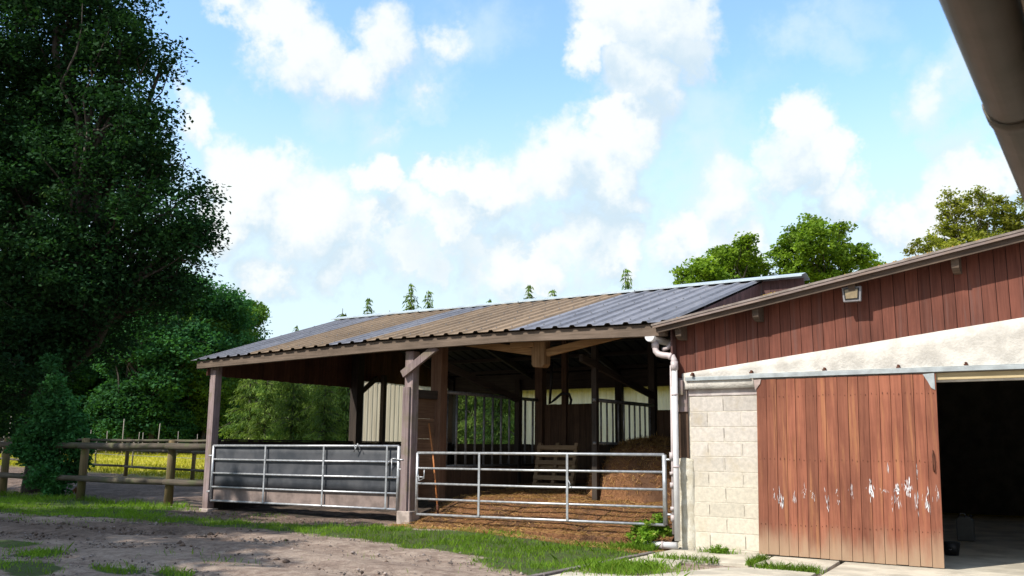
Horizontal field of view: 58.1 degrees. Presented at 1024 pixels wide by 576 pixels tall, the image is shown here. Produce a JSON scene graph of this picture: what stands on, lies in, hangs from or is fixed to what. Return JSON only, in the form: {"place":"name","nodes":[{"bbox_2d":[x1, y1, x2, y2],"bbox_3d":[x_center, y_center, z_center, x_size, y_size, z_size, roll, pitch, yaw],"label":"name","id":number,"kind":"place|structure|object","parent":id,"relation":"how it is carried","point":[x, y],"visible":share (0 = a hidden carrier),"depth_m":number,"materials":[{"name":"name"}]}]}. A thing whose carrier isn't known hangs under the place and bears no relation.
{"place":"outdoors","nodes":[
{"label":"outdoors","id":0,"kind":"place"},
{"bbox_2d":[0,450,204,479],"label":"meadow grass","id":1,"kind":"structure","parent":0,"point":[106,469],"depth_m":44.46,"materials":[{"name":"yellow plant"}]},
{"bbox_2d":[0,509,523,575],"bbox_3d":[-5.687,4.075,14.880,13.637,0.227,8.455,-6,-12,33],"label":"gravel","id":2,"kind":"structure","parent":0,"point":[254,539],"depth_m":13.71,"materials":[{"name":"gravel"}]},
{"bbox_2d":[0,490,652,575],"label":"grass","id":3,"kind":"structure","parent":0,"point":[39,551],"depth_m":15.54,"materials":[{"name":"green plant"}]},
{"bbox_2d":[0,450,1023,575],"bbox_3d":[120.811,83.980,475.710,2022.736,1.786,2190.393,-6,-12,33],"label":"ground","id":4,"kind":"structure","parent":0,"point":[304,555],"depth_m":13.88,"materials":[{"name":"brown soil"}]},
{"bbox_2d":[0,320,19,453],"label":"broadleaf tree","id":5,"kind":"object","parent":4,"relation":"on","point":[8,426],"visible":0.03,"depth_m":61.53,"materials":[{"name":"green plant"}]},
{"bbox_2d":[0,307,96,435],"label":"broadleaf tree","id":6,"kind":"object","parent":4,"relation":"on","point":[24,422],"visible":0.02,"depth_m":61.39,"materials":[{"name":"green plant"}]},
{"bbox_2d":[3,352,106,496],"bbox_3d":[-12.509,3.842,25.140,2.494,4.185,2.166,-6,-12,33],"label":"bush","id":7,"kind":"object","parent":4,"relation":"on","point":[61,420],"visible":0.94,"depth_m":24.66,"materials":[{"name":"green plant"}]},
{"bbox_2d":[64,357,99,410],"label":"broadleaf tree","id":8,"kind":"object","parent":4,"relation":"on","point":[79,387],"visible":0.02,"depth_m":64.81,"materials":[{"name":"green plant"}]},
{"bbox_2d":[74,376,104,433],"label":"broadleaf tree","id":9,"kind":"object","parent":4,"relation":"on","point":[94,419],"depth_m":68.02,"materials":[{"name":"green plant"}]},
{"bbox_2d":[73,354,121,434],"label":"broadleaf tree","id":10,"kind":"object","parent":4,"relation":"on","point":[98,381],"visible":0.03,"depth_m":68.50,"materials":[{"name":"green plant"}]},
{"bbox_2d":[1,437,200,465],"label":"wire fence","id":11,"kind":"object","parent":4,"relation":"on","point":[132,455],"visible":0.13,"depth_m":41.87,"materials":[{"name":"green metal"}]},
{"bbox_2d":[0,438,204,479],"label":"post and rail fence","id":12,"kind":"object","parent":4,"relation":"on","point":[126,466],"visible":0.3,"depth_m":32.82,"materials":[{"name":"brown wood"}]},
{"bbox_2d":[0,438,219,505],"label":"post and rail fence","id":13,"kind":"object","parent":4,"relation":"on","point":[169,482],"visible":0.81,"depth_m":23.06,"materials":[{"name":"brown wood"}]},
{"bbox_2d":[0,0,231,493],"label":"oak tree","id":14,"kind":"object","parent":4,"relation":"on","point":[71,287],"visible":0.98,"depth_m":26.86,"materials":[{"name":"green plant"}]},
{"bbox_2d":[77,297,188,454],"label":"broadleaf tree","id":15,"kind":"object","parent":4,"relation":"on","point":[107,412],"visible":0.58,"depth_m":59.24,"materials":[{"name":"green plant"}]},
{"bbox_2d":[102,265,233,454],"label":"broadleaf tree","id":16,"kind":"object","parent":4,"relation":"on","point":[158,386],"visible":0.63,"depth_m":59.48,"materials":[{"name":"green plant"}]},
{"bbox_2d":[144,334,231,442],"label":"broadleaf tree","id":17,"kind":"object","parent":4,"relation":"on","point":[185,429],"visible":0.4,"depth_m":60.23,"materials":[{"name":"green plant"}]},
{"bbox_2d":[184,397,219,439],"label":"broadleaf tree","id":18,"kind":"object","parent":4,"relation":"on","point":[199,433],"visible":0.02,"depth_m":64.65,"materials":[{"name":"green plant"}]},
{"bbox_2d":[178,317,255,450],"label":"broadleaf tree","id":19,"kind":"object","parent":4,"relation":"on","point":[200,409],"visible":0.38,"depth_m":61.30,"materials":[{"name":"green plant"}]},
{"bbox_2d":[185,282,265,440],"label":"broadleaf tree","id":20,"kind":"object","parent":4,"relation":"on","point":[233,311],"visible":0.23,"depth_m":63.15,"materials":[{"name":"green plant"}]},
{"bbox_2d":[186,306,268,390],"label":"broadleaf tree","id":21,"kind":"object","parent":4,"relation":"on","point":[236,331],"visible":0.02,"depth_m":66.35,"materials":[{"name":"green plant"}]},
{"bbox_2d":[0,510,474,575],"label":"mud clods","id":22,"kind":"object","parent":4,"relation":"on","point":[181,542],"visible":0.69,"depth_m":15.19,"materials":[{"name":"brown soil"}]},
{"bbox_2d":[204,379,270,460],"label":"conifer tree","id":23,"kind":"object","parent":4,"relation":"on","point":[249,395],"visible":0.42,"depth_m":51.92,"materials":[{"name":"green plant"}]},
{"bbox_2d":[230,300,272,438],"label":"broadleaf tree","id":24,"kind":"object","parent":4,"relation":"on","point":[261,308],"visible":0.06,"depth_m":78.50,"materials":[{"name":"green plant"}]},
{"bbox_2d":[241,380,285,441],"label":"conifer tree","id":25,"kind":"object","parent":4,"relation":"on","point":[265,410],"visible":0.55,"depth_m":44.02,"materials":[{"name":"green plant"}]},
{"bbox_2d":[259,381,294,439],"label":"conifer tree","id":26,"kind":"object","parent":4,"relation":"on","point":[280,389],"visible":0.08,"depth_m":48.05,"materials":[{"name":"green plant"}]},
{"bbox_2d":[260,325,312,441],"bbox_3d":[-9.748,5.025,40.382,2.832,6.822,2.729,-3,-10,18],"label":"conifer tree","id":27,"kind":"object","parent":4,"relation":"on","point":[294,395],"visible":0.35,"depth_m":39.94,"materials":[{"name":"green plant"}]},
{"bbox_2d":[279,383,320,441],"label":"conifer tree","id":28,"kind":"object","parent":4,"relation":"on","point":[308,405],"visible":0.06,"depth_m":45.83,"materials":[{"name":"green plant"}]},
{"bbox_2d":[283,308,346,439],"bbox_3d":[-7.780,4.720,40.324,5.270,7.757,4.714,2,-10,-9],"label":"conifer tree","id":29,"kind":"object","parent":4,"relation":"on","point":[306,402],"visible":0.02,"depth_m":39.61,"materials":[{"name":"green plant"}]},
{"bbox_2d":[302,385,345,440],"bbox_3d":[-7.341,4.948,35.158,2.360,5.150,2.274,1,-10,-4],"label":"conifer tree","id":30,"kind":"object","parent":4,"relation":"on","point":[329,406],"visible":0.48,"depth_m":34.98,"materials":[{"name":"green plant"}]},
{"bbox_2d":[321,386,349,442],"bbox_3d":[-6.285,4.754,36.414,2.820,6.066,2.926,-1,-10,10],"label":"conifer tree","id":31,"kind":"object","parent":4,"relation":"on","point":[343,404],"visible":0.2,"depth_m":35.87,"materials":[{"name":"green plant"}]},
{"bbox_2d":[344,298,374,432],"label":"conifer tree","id":32,"kind":"object","parent":4,"relation":"on","point":[369,300],"visible":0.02,"depth_m":45.05,"materials":[{"name":"green plant"}]},
{"bbox_2d":[402,283,421,310],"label":"conifer tree","id":33,"kind":"object","parent":4,"relation":"on","point":[411,302],"visible":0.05,"depth_m":51.22,"materials":[{"name":"green plant"}]},
{"bbox_2d":[422,291,433,308],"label":"conifer tree","id":34,"kind":"object","parent":4,"relation":"on","point":[428,304],"visible":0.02,"depth_m":52.28,"materials":[{"name":"green plant"}]},
{"bbox_2d":[211,479,673,549],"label":"barn floor","id":35,"kind":"structure","parent":4,"relation":"on","point":[424,505],"depth_m":17.16,"materials":[{"name":"soil"}]},
{"bbox_2d":[428,423,438,513],"bbox_3d":[-1.545,3.531,18.091,0.049,1.740,0.712,5,-11,-23],"label":"tool handle","id":36,"kind":"object","parent":35,"relation":"on","point":[437,507],"visible":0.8,"depth_m":18.01,"materials":[{"name":"wood"}]},
{"bbox_2d":[388,483,672,553],"bbox_3d":[1.067,4.250,17.502,5.541,0.895,4.340,-6,-12,33],"label":"straw","id":37,"kind":"object","parent":35,"relation":"on","point":[523,496],"visible":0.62,"depth_m":16.86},
{"bbox_2d":[532,443,579,488],"bbox_3d":[0.946,3.840,19.870,1.000,0.991,0.358,-6,-12,33],"label":"pallet","id":38,"kind":"object","parent":35,"relation":"on","point":[556,463],"visible":0.83,"depth_m":19.82,"materials":[{"name":"brown wood"}]},
{"bbox_2d":[585,432,679,503],"bbox_3d":[2.743,3.633,18.372,3.366,1.526,3.480,-6,-12,33],"label":"hay heap","id":39,"kind":"object","parent":35,"relation":"on","point":[655,444],"visible":0.48,"depth_m":17.44,"materials":[{"name":"plant"}]},
{"bbox_2d":[457,395,473,443],"bbox_3d":[-2.851,5.180,38.088,2.596,5.730,2.502,7,-12,-33],"label":"conifer tree","id":40,"kind":"object","parent":4,"relation":"on","point":[459,412],"visible":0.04,"depth_m":38.02,"materials":[{"name":"green plant"}]},
{"bbox_2d":[457,395,476,442],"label":"conifer tree","id":41,"kind":"object","parent":4,"relation":"on","point":[460,418],"visible":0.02,"depth_m":41.89,"materials":[{"name":"green plant"}]},
{"bbox_2d":[458,396,496,443],"bbox_3d":[-1.153,4.777,38.441,2.820,6.775,2.926,-3,-10,21],"label":"conifer tree","id":42,"kind":"object","parent":4,"relation":"on","point":[469,422],"visible":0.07,"depth_m":37.85,"materials":[{"name":"green plant"}]},
{"bbox_2d":[460,399,513,443],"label":"conifer tree","id":43,"kind":"object","parent":4,"relation":"on","point":[496,425],"visible":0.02,"depth_m":40.70,"materials":[{"name":"green plant"}]},
{"bbox_2d":[468,394,513,443],"bbox_3d":[-0.383,5.047,35.182,3.182,5.157,3.557,-3,-10,19],"label":"conifer tree","id":44,"kind":"object","parent":4,"relation":"on","point":[488,413],"visible":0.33,"depth_m":34.79,"materials":[{"name":"green plant"}]},
{"bbox_2d":[191,273,809,523],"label":"open barn","id":45,"kind":"structure","parent":4,"relation":"on","point":[406,377],"depth_m":20.99,"materials":[{"name":"wood"}]},
{"bbox_2d":[206,444,402,510],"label":"field gate","id":46,"kind":"structure","parent":45,"relation":"attached to","point":[357,476],"depth_m":19.36,"materials":[{"name":"metal"}]},
{"bbox_2d":[415,452,671,525],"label":"field gate","id":47,"kind":"structure","parent":45,"relation":"attached to","point":[665,459],"depth_m":16.11,"materials":[{"name":"metal"}]},
{"bbox_2d":[548,361,571,404],"bbox_3d":[1.071,2.116,20.471,0.542,0.960,0.209,-1,-10,8],"label":"hose","id":48,"kind":"object","parent":45,"relation":"hanging from","point":[550,389],"visible":1,"depth_m":20.47,"materials":[{"name":"black rubber"}]},
{"bbox_2d":[525,284,536,298],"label":"conifer tree","id":49,"kind":"object","parent":4,"relation":"on","point":[529,296],"visible":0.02,"depth_m":54.42,"materials":[{"name":"green plant"}]},
{"bbox_2d":[548,289,556,296],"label":"conifer tree","id":50,"kind":"object","parent":4,"relation":"on","point":[552,292],"visible":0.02,"depth_m":55.38,"materials":[{"name":"green plant"}]},
{"bbox_2d":[527,551,654,575],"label":"kerb","id":51,"kind":"structure","parent":4,"relation":"on","point":[554,572],"depth_m":12.12,"materials":[{"name":"grey concrete"}]},
{"bbox_2d":[620,268,631,289],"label":"conifer tree","id":52,"kind":"object","parent":4,"relation":"on","point":[627,286],"visible":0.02,"depth_m":55.58,"materials":[{"name":"green plant"}]},
{"bbox_2d":[625,512,673,545],"bbox_3d":[2.229,4.004,15.030,0.853,0.665,0.757,-6,-12,33],"label":"weed","id":53,"kind":"object","parent":4,"relation":"on","point":[646,533],"visible":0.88,"depth_m":14.95,"materials":[{"name":"green plant"}]},
{"bbox_2d":[643,541,677,548],"bbox_3d":[2.380,4.115,14.747,0.551,0.126,0.130,-4,-11,23],"label":"drain pipe","id":54,"kind":"object","parent":4,"relation":"on","point":[668,545],"visible":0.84,"depth_m":14.66,"materials":[{"name":"white plastic"}]},
{"bbox_2d":[532,540,826,575],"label":"grass","id":55,"kind":"structure","parent":4,"relation":"on","point":[625,566],"depth_m":12.39,"materials":[{"name":"green plant"}]},
{"bbox_2d":[708,544,728,553],"bbox_3d":[3.173,4.103,14.130,0.334,0.339,0.209,-6,-12,33],"label":"weed","id":56,"kind":"object","parent":4,"relation":"on","point":[716,546],"visible":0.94,"depth_m":14.13,"materials":[{"name":"green plant"}]},
{"bbox_2d":[669,231,776,284],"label":"broadleaf tree","id":57,"kind":"object","parent":4,"relation":"on","point":[721,262],"visible":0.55,"depth_m":45.02,"materials":[{"name":"green plant"}]},
{"bbox_2d":[551,549,1023,575],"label":"concrete apron","id":58,"kind":"object","parent":4,"relation":"on","point":[737,562],"visible":0.63,"depth_m":12.36,"materials":[{"name":"grey concrete"}]},
{"bbox_2d":[762,213,885,284],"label":"broadleaf tree","id":59,"kind":"object","parent":4,"relation":"on","point":[802,247],"visible":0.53,"depth_m":46.21,"materials":[{"name":"green plant"}]},
{"bbox_2d":[645,229,1023,568],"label":"block barn","id":60,"kind":"structure","parent":4,"relation":"on","point":[882,422],"depth_m":13.73,"materials":[{"name":"wood"}]},
{"bbox_2d":[754,373,944,567],"bbox_3d":[4.835,2.610,13.410,2.621,2.645,0.131,-6,-12,33],"label":"sliding door","id":61,"kind":"structure","parent":60,"relation":"in","point":[807,493],"depth_m":13.35,"materials":[{"name":"wood"}]},
{"bbox_2d":[842,286,861,302],"bbox_3d":[5.010,0.031,13.586,0.279,0.350,0.086,-6,-12,33],"label":"floodlight","id":62,"kind":"object","parent":60,"relation":"attached to","point":[853,296],"visible":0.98,"depth_m":13.53,"materials":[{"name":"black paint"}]},
{"bbox_2d":[900,185,1023,256],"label":"broadleaf tree","id":63,"kind":"object","parent":4,"relation":"on","point":[957,234],"visible":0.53,"depth_m":41.50,"materials":[{"name":"green plant"}]},
{"bbox_2d":[939,0,1023,200],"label":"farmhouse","id":64,"kind":"object","parent":4,"relation":"on","point":[988,36],"visible":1,"depth_m":2.38,"materials":[{"name":"metal"}]},
{"bbox_2d":[0,0,1023,338],"label":"sky","id":65,"kind":"structure","parent":0,"point":[462,152],"materials":[{"name":"blue"}]},
{"bbox_2d":[944,541,960,555],"bbox_3d":[6.863,4.066,14.389,0.265,0.204,0.265,1,-10,0],"label":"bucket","id":66,"kind":"object","parent":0,"point":[951,548],"visible":0.82,"depth_m":14.29,"materials":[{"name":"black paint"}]},
{"bbox_2d":[942,514,1023,573],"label":"barn interior floor","id":67,"kind":"structure","parent":0,"point":[997,545],"depth_m":15.91,"materials":[{"name":"concrete"}]},
{"bbox_2d":[956,513,975,541],"bbox_3d":[8.226,4.333,16.714,0.280,0.492,0.200,-6,-12,33],"label":"jerry can","id":68,"kind":"object","parent":67,"relation":"on","point":[965,526],"visible":1,"depth_m":16.63,"materials":[{"name":"black plastic"}]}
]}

